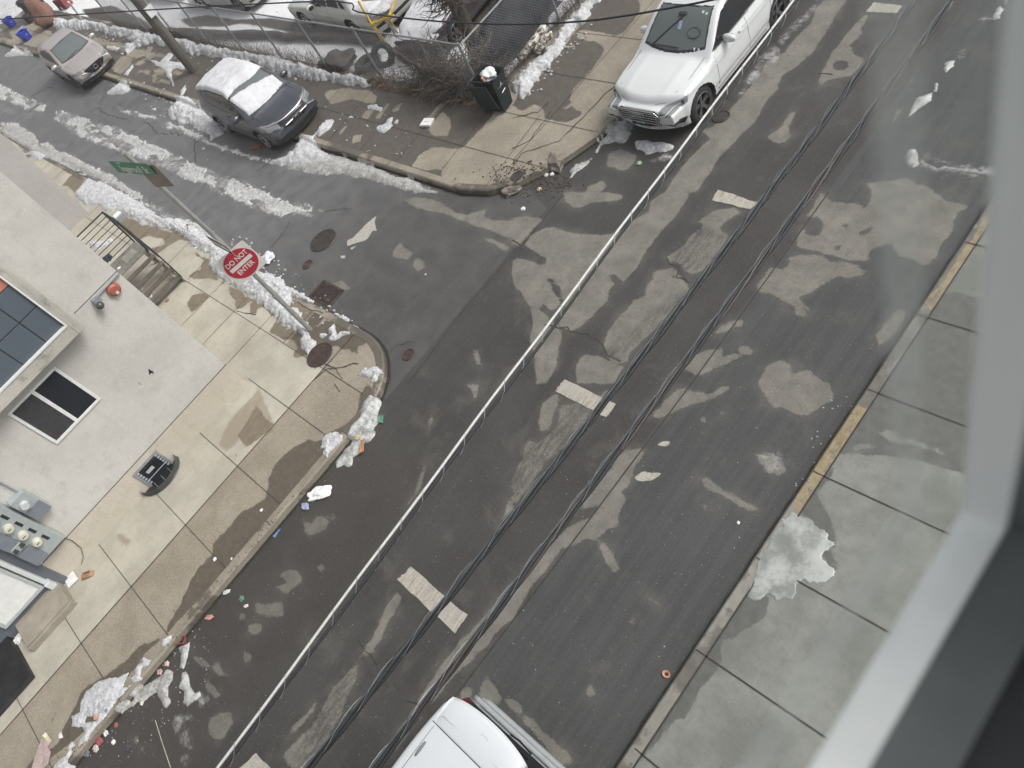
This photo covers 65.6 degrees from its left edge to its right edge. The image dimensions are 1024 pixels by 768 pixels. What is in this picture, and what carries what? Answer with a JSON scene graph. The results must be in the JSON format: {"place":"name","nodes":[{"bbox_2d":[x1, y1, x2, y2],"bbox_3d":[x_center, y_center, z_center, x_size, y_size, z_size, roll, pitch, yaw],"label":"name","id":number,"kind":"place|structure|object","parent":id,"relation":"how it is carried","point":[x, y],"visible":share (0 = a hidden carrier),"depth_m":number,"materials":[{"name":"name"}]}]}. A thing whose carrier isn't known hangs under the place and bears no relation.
{"place":"outdoors","nodes":[
{"label":"outdoors","id":0,"kind":"place"},
{"bbox_2d":[16,0,44,22],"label":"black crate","id":1,"kind":"object","parent":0,"point":[20,4],"visible":0.38,"depth_m":40.67,"materials":[{"name":"plastic"}]},
{"bbox_2d":[6,138,314,361],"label":"sidewalk","id":2,"kind":"structure","parent":0,"point":[186,260],"depth_m":20.72,"materials":[{"name":"beige concrete"}]},
{"bbox_2d":[78,238,112,249],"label":"snow bank","id":3,"kind":"structure","parent":2,"relation":"on","point":[96,245],"depth_m":23.90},
{"bbox_2d":[76,211,185,304],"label":"side staircase","id":4,"kind":"structure","parent":2,"relation":"on","point":[130,256],"depth_m":20.86,"materials":[{"name":"black metal"}]},
{"bbox_2d":[112,210,126,222],"bbox_3d":[-10.141,-4.285,20.478,0.250,0.203,0.333,27,72,38],"label":"mailbox","id":5,"kind":"object","parent":4,"relation":"attached to","point":[120,216],"visible":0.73,"depth_m":20.41,"materials":[{"name":"grey metal"}]},
{"bbox_2d":[0,328,322,733],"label":"sidewalk","id":6,"kind":"structure","parent":0,"point":[139,537],"depth_m":16.43,"materials":[{"name":"beige concrete"}]},
{"bbox_2d":[65,571,77,587],"bbox_3d":[-9.035,3.982,16.255,0.414,0.016,0.247,27,72,38],"label":"white board","id":7,"kind":"object","parent":6,"relation":"on","point":[71,580],"visible":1,"depth_m":16.22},
{"bbox_2d":[81,570,93,579],"bbox_3d":[-8.596,3.862,16.104,0.264,0.070,0.140,-22,50,12],"label":"cardboard box","id":8,"kind":"object","parent":6,"relation":"on","point":[85,575],"visible":1,"depth_m":16.11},
{"bbox_2d":[0,313,375,767],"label":"sidewalk","id":9,"kind":"structure","parent":0,"point":[173,583],"depth_m":15.28,"materials":[{"name":"concrete"}]},
{"bbox_2d":[32,731,51,767],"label":"pink cloth","id":10,"kind":"object","parent":9,"relation":"on","point":[42,756],"visible":1,"depth_m":14.01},
{"bbox_2d":[71,657,150,745],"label":"snow bank","id":11,"kind":"structure","parent":9,"relation":"on","point":[99,697],"depth_m":14.15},
{"bbox_2d":[108,150,311,331],"bbox_3d":[-5.681,-2.531,15.743,0.957,5.374,0.539,-10,53,21],"label":"sign pole","id":12,"kind":"object","parent":9,"relation":"on","point":[240,263],"visible":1,"depth_m":15.70,"materials":[{"name":"grey metal"}]},
{"bbox_2d":[307,342,332,366],"bbox_3d":[-4.144,-0.629,17.119,0.650,0.034,0.650,27,72,38],"label":"manhole cover","id":13,"kind":"object","parent":9,"relation":"on","point":[320,354],"visible":1,"depth_m":17.11,"materials":[{"name":"metal"}]},
{"bbox_2d":[320,432,342,456],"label":"snow bank","id":14,"kind":"structure","parent":9,"relation":"on","point":[331,441],"depth_m":15.47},
{"bbox_2d":[359,366,383,382],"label":"snow bank","id":15,"kind":"structure","parent":9,"relation":"on","point":[374,372],"depth_m":16.11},
{"bbox_2d":[249,142,263,149],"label":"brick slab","id":16,"kind":"structure","parent":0,"point":[256,146],"depth_m":23.79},
{"bbox_2d":[44,0,574,82],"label":"lot ground","id":17,"kind":"structure","parent":0,"point":[93,6],"depth_m":28.65,"materials":[{"name":"snow"}]},
{"bbox_2d":[52,0,72,9],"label":"red box","id":18,"kind":"object","parent":17,"relation":"on","point":[63,4],"visible":0.91,"depth_m":39.52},
{"bbox_2d":[187,0,260,11],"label":"old sedan","id":19,"kind":"object","parent":17,"relation":"on","point":[245,8],"visible":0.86,"depth_m":30.13,"materials":[{"name":"white paint"}]},
{"bbox_2d":[149,27,378,44],"bbox_3d":[-9.364,-12.407,28.233,13.851,0.355,0.368,20,68,36],"label":"fallen timber","id":20,"kind":"object","parent":17,"relation":"on","point":[151,30],"visible":0.47,"depth_m":26.67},
{"bbox_2d":[317,48,356,72],"bbox_3d":[-5.362,-9.918,24.429,1.608,0.501,0.961,27,72,38],"label":"black sack","id":21,"kind":"object","parent":17,"relation":"on","point":[332,62],"visible":0.69,"depth_m":24.20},
{"bbox_2d":[104,0,584,108],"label":"dry weeds","id":22,"kind":"object","parent":17,"relation":"on","point":[317,57],"visible":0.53,"depth_m":23.86,"materials":[{"name":"plant"}]},
{"bbox_2d":[288,0,411,33],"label":"old sedan","id":23,"kind":"object","parent":17,"relation":"on","point":[339,14],"visible":0.76,"depth_m":24.49,"materials":[{"name":"white paint"}]},
{"bbox_2d":[354,53,373,72],"bbox_3d":[-4.316,-9.535,23.597,0.815,0.213,0.816,27,72,38],"label":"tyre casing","id":24,"kind":"object","parent":17,"relation":"on","point":[361,61],"visible":0.37,"depth_m":23.54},
{"bbox_2d":[358,0,398,41],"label":"yellow hoist","id":25,"kind":"object","parent":17,"relation":"on","point":[385,7],"visible":0.85,"depth_m":23.45,"materials":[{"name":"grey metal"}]},
{"bbox_2d":[371,41,394,68],"bbox_3d":[-3.752,-9.549,23.076,0.761,0.762,0.198,-8,27,22],"label":"tyre casing","id":26,"kind":"object","parent":17,"relation":"on","point":[384,47],"visible":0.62,"depth_m":22.98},
{"bbox_2d":[394,0,487,52],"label":"buried hatchback","id":27,"kind":"object","parent":17,"relation":"on","point":[414,28],"visible":0.62,"depth_m":22.00,"materials":[{"name":"paint"}]},
{"bbox_2d":[414,0,479,49],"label":"tree","id":28,"kind":"object","parent":17,"relation":"on","point":[458,11],"visible":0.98,"depth_m":20.01,"materials":[{"name":"brown plant"}]},
{"bbox_2d":[387,25,520,114],"bbox_3d":[-1.709,-8.364,20.256,4.247,1.936,2.769,27,72,38],"label":"bramble bush","id":29,"kind":"object","parent":17,"relation":"on","point":[436,88],"visible":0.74,"depth_m":20.44,"materials":[{"name":"plant"}]},
{"bbox_2d":[459,0,562,98],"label":"tarpaulin","id":30,"kind":"object","parent":17,"relation":"on","point":[495,27],"visible":0.28,"depth_m":20.46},
{"bbox_2d":[0,0,660,184],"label":"sidewalk","id":31,"kind":"structure","parent":0,"point":[501,134],"depth_m":19.85,"materials":[{"name":"concrete"}]},
{"bbox_2d":[1,15,16,27],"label":"recycling bin","id":32,"kind":"object","parent":31,"relation":"on","point":[10,23],"visible":0.98,"depth_m":41.53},
{"bbox_2d":[0,0,22,23],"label":"snow bank","id":33,"kind":"structure","parent":31,"relation":"on","point":[9,8],"depth_m":43.31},
{"bbox_2d":[15,28,31,41],"bbox_3d":[-24.004,-17.158,39.118,0.560,0.440,0.440,8,61,32],"label":"recycling bin","id":34,"kind":"object","parent":31,"relation":"on","point":[24,35],"visible":1,"depth_m":39.04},
{"bbox_2d":[23,0,56,28],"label":"brown sack","id":35,"kind":"object","parent":31,"relation":"on","point":[36,7],"visible":0.69,"depth_m":38.58,"materials":[{"name":"fabric"}]},
{"bbox_2d":[95,28,185,95],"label":"snow bank","id":36,"kind":"structure","parent":31,"relation":"on","point":[166,64],"depth_m":29.83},
{"bbox_2d":[130,0,198,73],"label":"utility pole","id":37,"kind":"object","parent":31,"relation":"on","point":[171,42],"visible":0.94,"depth_m":27.48,"materials":[{"name":"brown wood"}]},
{"bbox_2d":[53,17,370,87],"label":"snow bank","id":38,"kind":"structure","parent":31,"relation":"on","point":[139,38],"depth_m":28.43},
{"bbox_2d":[95,0,473,97],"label":"chain link fence","id":39,"kind":"object","parent":31,"relation":"on","point":[364,48],"visible":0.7,"depth_m":24.22,"materials":[{"name":"metal"}]},
{"bbox_2d":[349,104,397,132],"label":"snow bank","id":40,"kind":"structure","parent":31,"relation":"on","point":[386,126],"depth_m":21.35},
{"bbox_2d":[366,65,480,109],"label":"leaf litter","id":41,"kind":"object","parent":31,"relation":"on","point":[407,90],"visible":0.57,"depth_m":21.78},
{"bbox_2d":[420,118,434,126],"bbox_3d":[-2.188,-6.749,20.526,0.340,0.086,0.280,11,63,33],"label":"foam box","id":42,"kind":"object","parent":31,"relation":"on","point":[426,122],"visible":1,"depth_m":20.47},
{"bbox_2d":[468,65,512,112],"bbox_3d":[-0.470,-7.075,19.263,0.738,1.004,0.722,18,67,36],"label":"wheeled bin","id":43,"kind":"object","parent":31,"relation":"on","point":[493,95],"visible":1,"depth_m":19.09,"materials":[{"name":"black plastic"}]},
{"bbox_2d":[480,66,496,81],"bbox_3d":[-0.560,-7.377,18.984,0.414,0.284,0.406,-21,50,13],"label":"rubbish bag","id":44,"kind":"object","parent":43,"relation":"in","point":[488,73],"visible":0.95,"depth_m":18.89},
{"bbox_2d":[0,0,985,767],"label":"sidewalk joint","id":45,"kind":"object","parent":31,"relation":"on","point":[360,392],"visible":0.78,"depth_m":12.47,"materials":[{"name":"concrete"}]},
{"bbox_2d":[460,0,579,80],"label":"chain link fence","id":46,"kind":"object","parent":31,"relation":"on","point":[494,7],"visible":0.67,"depth_m":19.62,"materials":[{"name":"metal"}]},
{"bbox_2d":[516,25,548,62],"bbox_3d":[0.535,-8.697,20.282,1.076,0.451,0.264,-45,49,-8],"label":"birch log","id":47,"kind":"object","parent":31,"relation":"on","point":[541,31],"visible":0.93,"depth_m":20.21,"materials":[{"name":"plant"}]},
{"bbox_2d":[511,0,600,98],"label":"snow bank","id":48,"kind":"structure","parent":31,"relation":"on","point":[526,79],"depth_m":19.94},
{"bbox_2d":[534,31,552,54],"bbox_3d":[0.802,-8.639,20.117,0.644,0.384,0.240,-39,48,-4],"label":"birch log","id":49,"kind":"object","parent":48,"relation":"on","point":[544,39],"visible":1,"depth_m":20.03,"materials":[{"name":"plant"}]},
{"bbox_2d":[0,0,714,24],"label":"service wire","id":50,"kind":"object","parent":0,"point":[645,12],"visible":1,"depth_m":13.61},
{"bbox_2d":[0,0,1004,767],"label":"road","id":51,"kind":"structure","parent":0,"point":[570,668],"depth_m":13.94,"materials":[{"name":"asphalt"}]},
{"bbox_2d":[5,45,33,56],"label":"snow bank","id":52,"kind":"structure","parent":51,"relation":"on","point":[15,51],"depth_m":39.04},
{"bbox_2d":[0,84,45,111],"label":"slush ridge","id":53,"kind":"structure","parent":51,"relation":"on","point":[17,100],"depth_m":35.24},
{"bbox_2d":[25,151,44,160],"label":"snow bank","id":54,"kind":"structure","parent":51,"relation":"on","point":[36,155],"depth_m":29.99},
{"bbox_2d":[0,125,128,188],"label":"snow bank","id":55,"kind":"structure","parent":51,"relation":"on","point":[22,136],"depth_m":29.80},
{"bbox_2d":[53,742,75,767],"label":"snow bank","id":56,"kind":"structure","parent":51,"relation":"on","point":[62,762],"depth_m":13.74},
{"bbox_2d":[38,28,113,88],"bbox_3d":[-18.169,-13.626,32.950,4.568,1.565,2.310,30,74,39],"label":"silver hatchback","id":57,"kind":"object","parent":51,"relation":"on","point":[80,60],"visible":1,"depth_m":32.14,"materials":[{"name":"paint"}]},
{"bbox_2d":[0,122,213,237],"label":"slush ridge","id":58,"kind":"structure","parent":51,"relation":"on","point":[134,194],"depth_m":25.74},
{"bbox_2d":[74,178,155,225],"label":"snow bank","id":59,"kind":"structure","parent":51,"relation":"on","point":[90,192],"depth_m":25.55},
{"bbox_2d":[107,46,130,94],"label":"snow bank","id":60,"kind":"structure","parent":51,"relation":"on","point":[122,87],"depth_m":30.84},
{"bbox_2d":[120,109,156,118],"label":"slush ridge","id":61,"kind":"structure","parent":51,"relation":"on","point":[145,116],"depth_m":28.68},
{"bbox_2d":[115,669,172,713],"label":"snow bank","id":62,"kind":"structure","parent":51,"relation":"on","point":[158,686],"depth_m":14.05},
{"bbox_2d":[54,110,312,217],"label":"slush ridge","id":63,"kind":"structure","parent":51,"relation":"on","point":[193,172],"depth_m":24.59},
{"bbox_2d":[178,642,200,706],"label":"snow bank","id":64,"kind":"structure","parent":51,"relation":"on","point":[190,696],"depth_m":13.84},
{"bbox_2d":[168,96,224,140],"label":"snow bank","id":65,"kind":"structure","parent":51,"relation":"on","point":[182,110],"depth_m":26.65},
{"bbox_2d":[111,195,315,354],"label":"snow bank","id":66,"kind":"structure","parent":51,"relation":"on","point":[251,285],"depth_m":19.43,"materials":[{"name":"snow"}]},
{"bbox_2d":[166,122,269,162],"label":"slush ridge","id":67,"kind":"structure","parent":51,"relation":"on","point":[195,135],"depth_m":25.15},
{"bbox_2d":[240,753,269,767],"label":"lane bar","id":68,"kind":"object","parent":51,"relation":"on","point":[255,761],"visible":1,"depth_m":12.48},
{"bbox_2d":[195,57,317,148],"bbox_3d":[-7.702,-8.499,23.710,4.654,1.729,2.310,29,73,39],"label":"grey suv","id":69,"kind":"object","parent":51,"relation":"on","point":[269,109],"visible":1,"depth_m":22.94,"materials":[{"name":"paint"}]},
{"bbox_2d":[262,251,274,263],"bbox_3d":[-6.206,-3.198,20.172,0.392,0.222,0.415,27,72,38],"label":"plastic bag","id":70,"kind":"object","parent":51,"relation":"on","point":[268,256],"visible":0.78,"depth_m":20.10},
{"bbox_2d":[269,119,333,166],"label":"snow bank","id":71,"kind":"structure","parent":51,"relation":"on","point":[307,149],"depth_m":22.41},
{"bbox_2d":[302,260,312,268],"bbox_3d":[-5.003,-2.920,19.439,0.307,0.034,0.307,27,72,38],"label":"valve cover","id":72,"kind":"object","parent":51,"relation":"on","point":[307,264],"visible":1,"depth_m":19.43,"materials":[{"name":"metal"}]},
{"bbox_2d":[0,39,622,194],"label":"kerb","id":73,"kind":"structure","parent":51,"relation":"on","point":[450,184],"depth_m":19.16,"materials":[{"name":"concrete"}]},
{"bbox_2d":[511,171,523,180],"bbox_3d":[0.119,-4.684,17.879,0.321,0.034,0.321,27,72,38],"label":"valve cover","id":74,"kind":"object","parent":73,"relation":"on","point":[517,177],"visible":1,"depth_m":17.88,"materials":[{"name":"metal"}]},
{"bbox_2d":[307,485,331,501],"bbox_3d":[-3.667,2.066,15.085,0.565,0.123,0.313,-22,50,11],"label":"plastic bag","id":75,"kind":"object","parent":51,"relation":"on","point":[318,492],"visible":1,"depth_m":15.03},
{"bbox_2d":[57,90,586,767],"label":"gutter debris","id":76,"kind":"object","parent":51,"relation":"on","point":[511,202],"visible":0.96,"depth_m":17.59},
{"bbox_2d":[310,229,335,251],"bbox_3d":[-4.697,-3.567,19.754,0.749,0.034,0.749,27,72,38],"label":"manhole cover","id":77,"kind":"object","parent":51,"relation":"on","point":[322,240],"visible":1,"depth_m":19.74,"materials":[{"name":"metal"}]},
{"bbox_2d":[308,280,344,307],"bbox_3d":[-4.325,-2.101,18.493,0.880,0.018,0.560,27,72,38],"label":"storm drain","id":78,"kind":"object","parent":51,"relation":"on","point":[333,293],"visible":1,"depth_m":18.48,"materials":[{"name":"metal"}]},
{"bbox_2d":[319,305,359,340],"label":"snow bank","id":79,"kind":"structure","parent":51,"relation":"on","point":[334,336],"depth_m":17.35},
{"bbox_2d":[335,395,381,467],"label":"snow bank","id":80,"kind":"structure","parent":51,"relation":"on","point":[364,424],"depth_m":15.51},
{"bbox_2d":[289,153,437,192],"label":"snow bank","id":81,"kind":"structure","parent":51,"relation":"on","point":[336,165],"depth_m":20.89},
{"bbox_2d":[402,349,414,360],"bbox_3d":[-2.119,-0.601,16.263,0.297,0.034,0.297,27,72,38],"label":"valve cover","id":82,"kind":"object","parent":51,"relation":"on","point":[408,354],"visible":1,"depth_m":16.26,"materials":[{"name":"metal"}]},
{"bbox_2d":[17,73,832,705],"bbox_3d":[-8.800,-6.539,24.041,34.589,0.001,14.208,27,72,38],"label":"road crack","id":83,"kind":"object","parent":51,"relation":"on","point":[607,355],"visible":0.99,"depth_m":13.54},
{"bbox_2d":[397,567,467,632],"bbox_3d":[-1.318,3.464,12.893,1.553,0.006,0.362,27,72,38],"label":"lane bar","id":84,"kind":"object","parent":51,"relation":"on","point":[429,596],"visible":0.94,"depth_m":12.90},
{"bbox_2d":[74,21,851,760],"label":"snow crumbs","id":85,"kind":"object","parent":51,"relation":"on","point":[324,295],"visible":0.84,"depth_m":19.90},
{"bbox_2d":[392,695,565,767],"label":"parked white suv","id":86,"kind":"object","parent":51,"relation":"on","point":[468,732],"visible":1,"depth_m":9.68,"materials":[{"name":"paint"}]},
{"bbox_2d":[501,185,521,197],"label":"broken kerb","id":87,"kind":"structure","parent":51,"relation":"on","point":[508,191],"depth_m":17.77,"materials":[{"name":"concrete"}]},
{"bbox_2d":[64,76,987,767],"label":"gutter grime","id":88,"kind":"object","parent":51,"relation":"on","point":[644,720],"visible":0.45,"depth_m":14.36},
{"bbox_2d":[548,152,563,172],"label":"broken kerb","id":89,"kind":"structure","parent":51,"relation":"on","point":[555,164],"depth_m":17.62,"materials":[{"name":"concrete"}]},
{"bbox_2d":[556,380,615,416],"bbox_3d":[1.270,0.240,13.909,1.217,0.006,0.306,27,72,38],"label":"lane bar","id":90,"kind":"object","parent":51,"relation":"on","point":[578,394],"visible":0.93,"depth_m":13.94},
{"bbox_2d":[570,117,633,177],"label":"snow bank","id":91,"kind":"structure","parent":51,"relation":"on","point":[618,130],"depth_m":17.51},
{"bbox_2d":[635,140,673,154],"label":"snow bank","id":92,"kind":"structure","parent":51,"relation":"on","point":[647,147],"depth_m":16.78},
{"bbox_2d":[607,0,791,129],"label":"white suv","id":93,"kind":"object","parent":51,"relation":"on","point":[684,64],"visible":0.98,"depth_m":16.38,"materials":[{"name":"paint"}]},
{"bbox_2d":[712,110,729,122],"bbox_3d":[4.354,-5.569,16.548,0.378,0.034,0.378,27,72,38],"label":"valve cover","id":94,"kind":"object","parent":51,"relation":"on","point":[721,116],"visible":0.91,"depth_m":16.54,"materials":[{"name":"metal"}]},
{"bbox_2d":[712,190,756,208],"bbox_3d":[4.241,-3.491,15.098,0.956,0.006,0.282,27,72,38],"label":"lane bar","id":95,"kind":"object","parent":51,"relation":"on","point":[729,198],"visible":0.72,"depth_m":15.13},
{"bbox_2d":[616,205,987,767],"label":"kerb","id":96,"kind":"structure","parent":51,"relation":"on","point":[644,736],"depth_m":11.30,"materials":[{"name":"concrete"}]},
{"bbox_2d":[866,2,901,12],"bbox_3d":[7.706,-7.771,16.432,0.652,0.006,0.313,27,72,38],"label":"lane bar","id":97,"kind":"object","parent":51,"relation":"on","point":[883,8],"visible":1,"depth_m":16.43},
{"bbox_2d":[904,149,919,167],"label":"snow bank","id":98,"kind":"structure","parent":51,"relation":"on","point":[911,158],"depth_m":13.96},
{"bbox_2d":[908,83,938,115],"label":"snow bank","id":99,"kind":"structure","parent":51,"relation":"on","point":[919,102],"depth_m":14.60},
{"bbox_2d":[943,61,954,72],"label":"snow bank","id":100,"kind":"structure","parent":51,"relation":"on","point":[948,66],"depth_m":14.84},
{"bbox_2d":[993,6,1003,19],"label":"snow bank","id":101,"kind":"structure","parent":51,"relation":"on","point":[999,11],"depth_m":15.09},
{"bbox_2d":[216,0,800,767],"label":"overhead cable","id":102,"kind":"object","parent":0,"point":[440,470],"visible":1,"depth_m":6.67,"materials":[{"name":"metal"}]},
{"bbox_2d":[301,0,918,767],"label":"overhead cable","id":103,"kind":"object","parent":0,"point":[359,704],"visible":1,"depth_m":6.17,"materials":[{"name":"metal"}]},
{"bbox_2d":[369,0,956,767],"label":"overhead cable","id":104,"kind":"object","parent":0,"point":[585,494],"visible":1,"depth_m":6.00,"materials":[{"name":"metal"}]},
{"bbox_2d":[632,228,985,767],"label":"sidewalk","id":105,"kind":"structure","parent":0,"point":[805,654],"depth_m":10.43,"materials":[{"name":"grey concrete"}]},
{"bbox_2d":[748,512,834,600],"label":"snow bank","id":106,"kind":"structure","parent":105,"relation":"on","point":[797,547],"depth_m":10.81,"materials":[{"name":"snow"}]},
{"label":"ground","id":107,"kind":"structure","parent":0,"visible":0},
{"bbox_2d":[0,133,88,230],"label":"building","id":108,"kind":"structure","parent":107,"relation":"on","point":[28,177],"depth_m":24.26,"materials":[{"name":"grey paint"}]},
{"bbox_2d":[0,171,245,715],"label":"corner building","id":109,"kind":"structure","parent":107,"relation":"on","point":[118,391],"depth_m":15.34,"materials":[{"name":"paint"}]},
{"bbox_2d":[0,567,43,628],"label":"door","id":110,"kind":"structure","parent":109,"relation":"in","point":[17,591],"depth_m":15.61,"materials":[{"name":"white plastic"}]},
{"bbox_2d":[0,262,84,412],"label":"bay window","id":111,"kind":"structure","parent":109,"relation":"in","point":[34,329],"depth_m":13.85,"materials":[{"name":"glass"}]},
{"bbox_2d":[7,366,100,443],"bbox_3d":[-8.572,0.406,14.912,0.080,1.120,1.150,27,72,38],"label":"window","id":112,"kind":"structure","parent":109,"relation":"in","point":[55,405],"depth_m":14.88,"materials":[{"name":"glass"}]},
{"bbox_2d":[132,450,172,486],"bbox_3d":[-7.584,1.793,16.817,0.090,0.590,0.680,27,72,38],"label":"basement window","id":113,"kind":"structure","parent":109,"relation":"in","point":[156,464],"depth_m":16.77,"materials":[{"name":"grey metal"}]},
{"bbox_2d":[809,0,1023,767],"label":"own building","id":114,"kind":"structure","parent":107,"relation":"on","point":[941,684],"depth_m":0.28,"materials":[{"name":"grey glass"}]},
{"bbox_2d":[809,0,1023,767],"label":"window frame","id":115,"kind":"structure","parent":114,"relation":"in","point":[995,438],"depth_m":0.26,"materials":[{"name":"metal"}]},
{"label":"sidewalk base","id":116,"kind":"structure","parent":0,"visible":0},
{"bbox_2d":[0,131,387,765],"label":"kerb","id":117,"kind":"structure","parent":116,"relation":"on","point":[308,480],"depth_m":14.93,"materials":[{"name":"concrete"}]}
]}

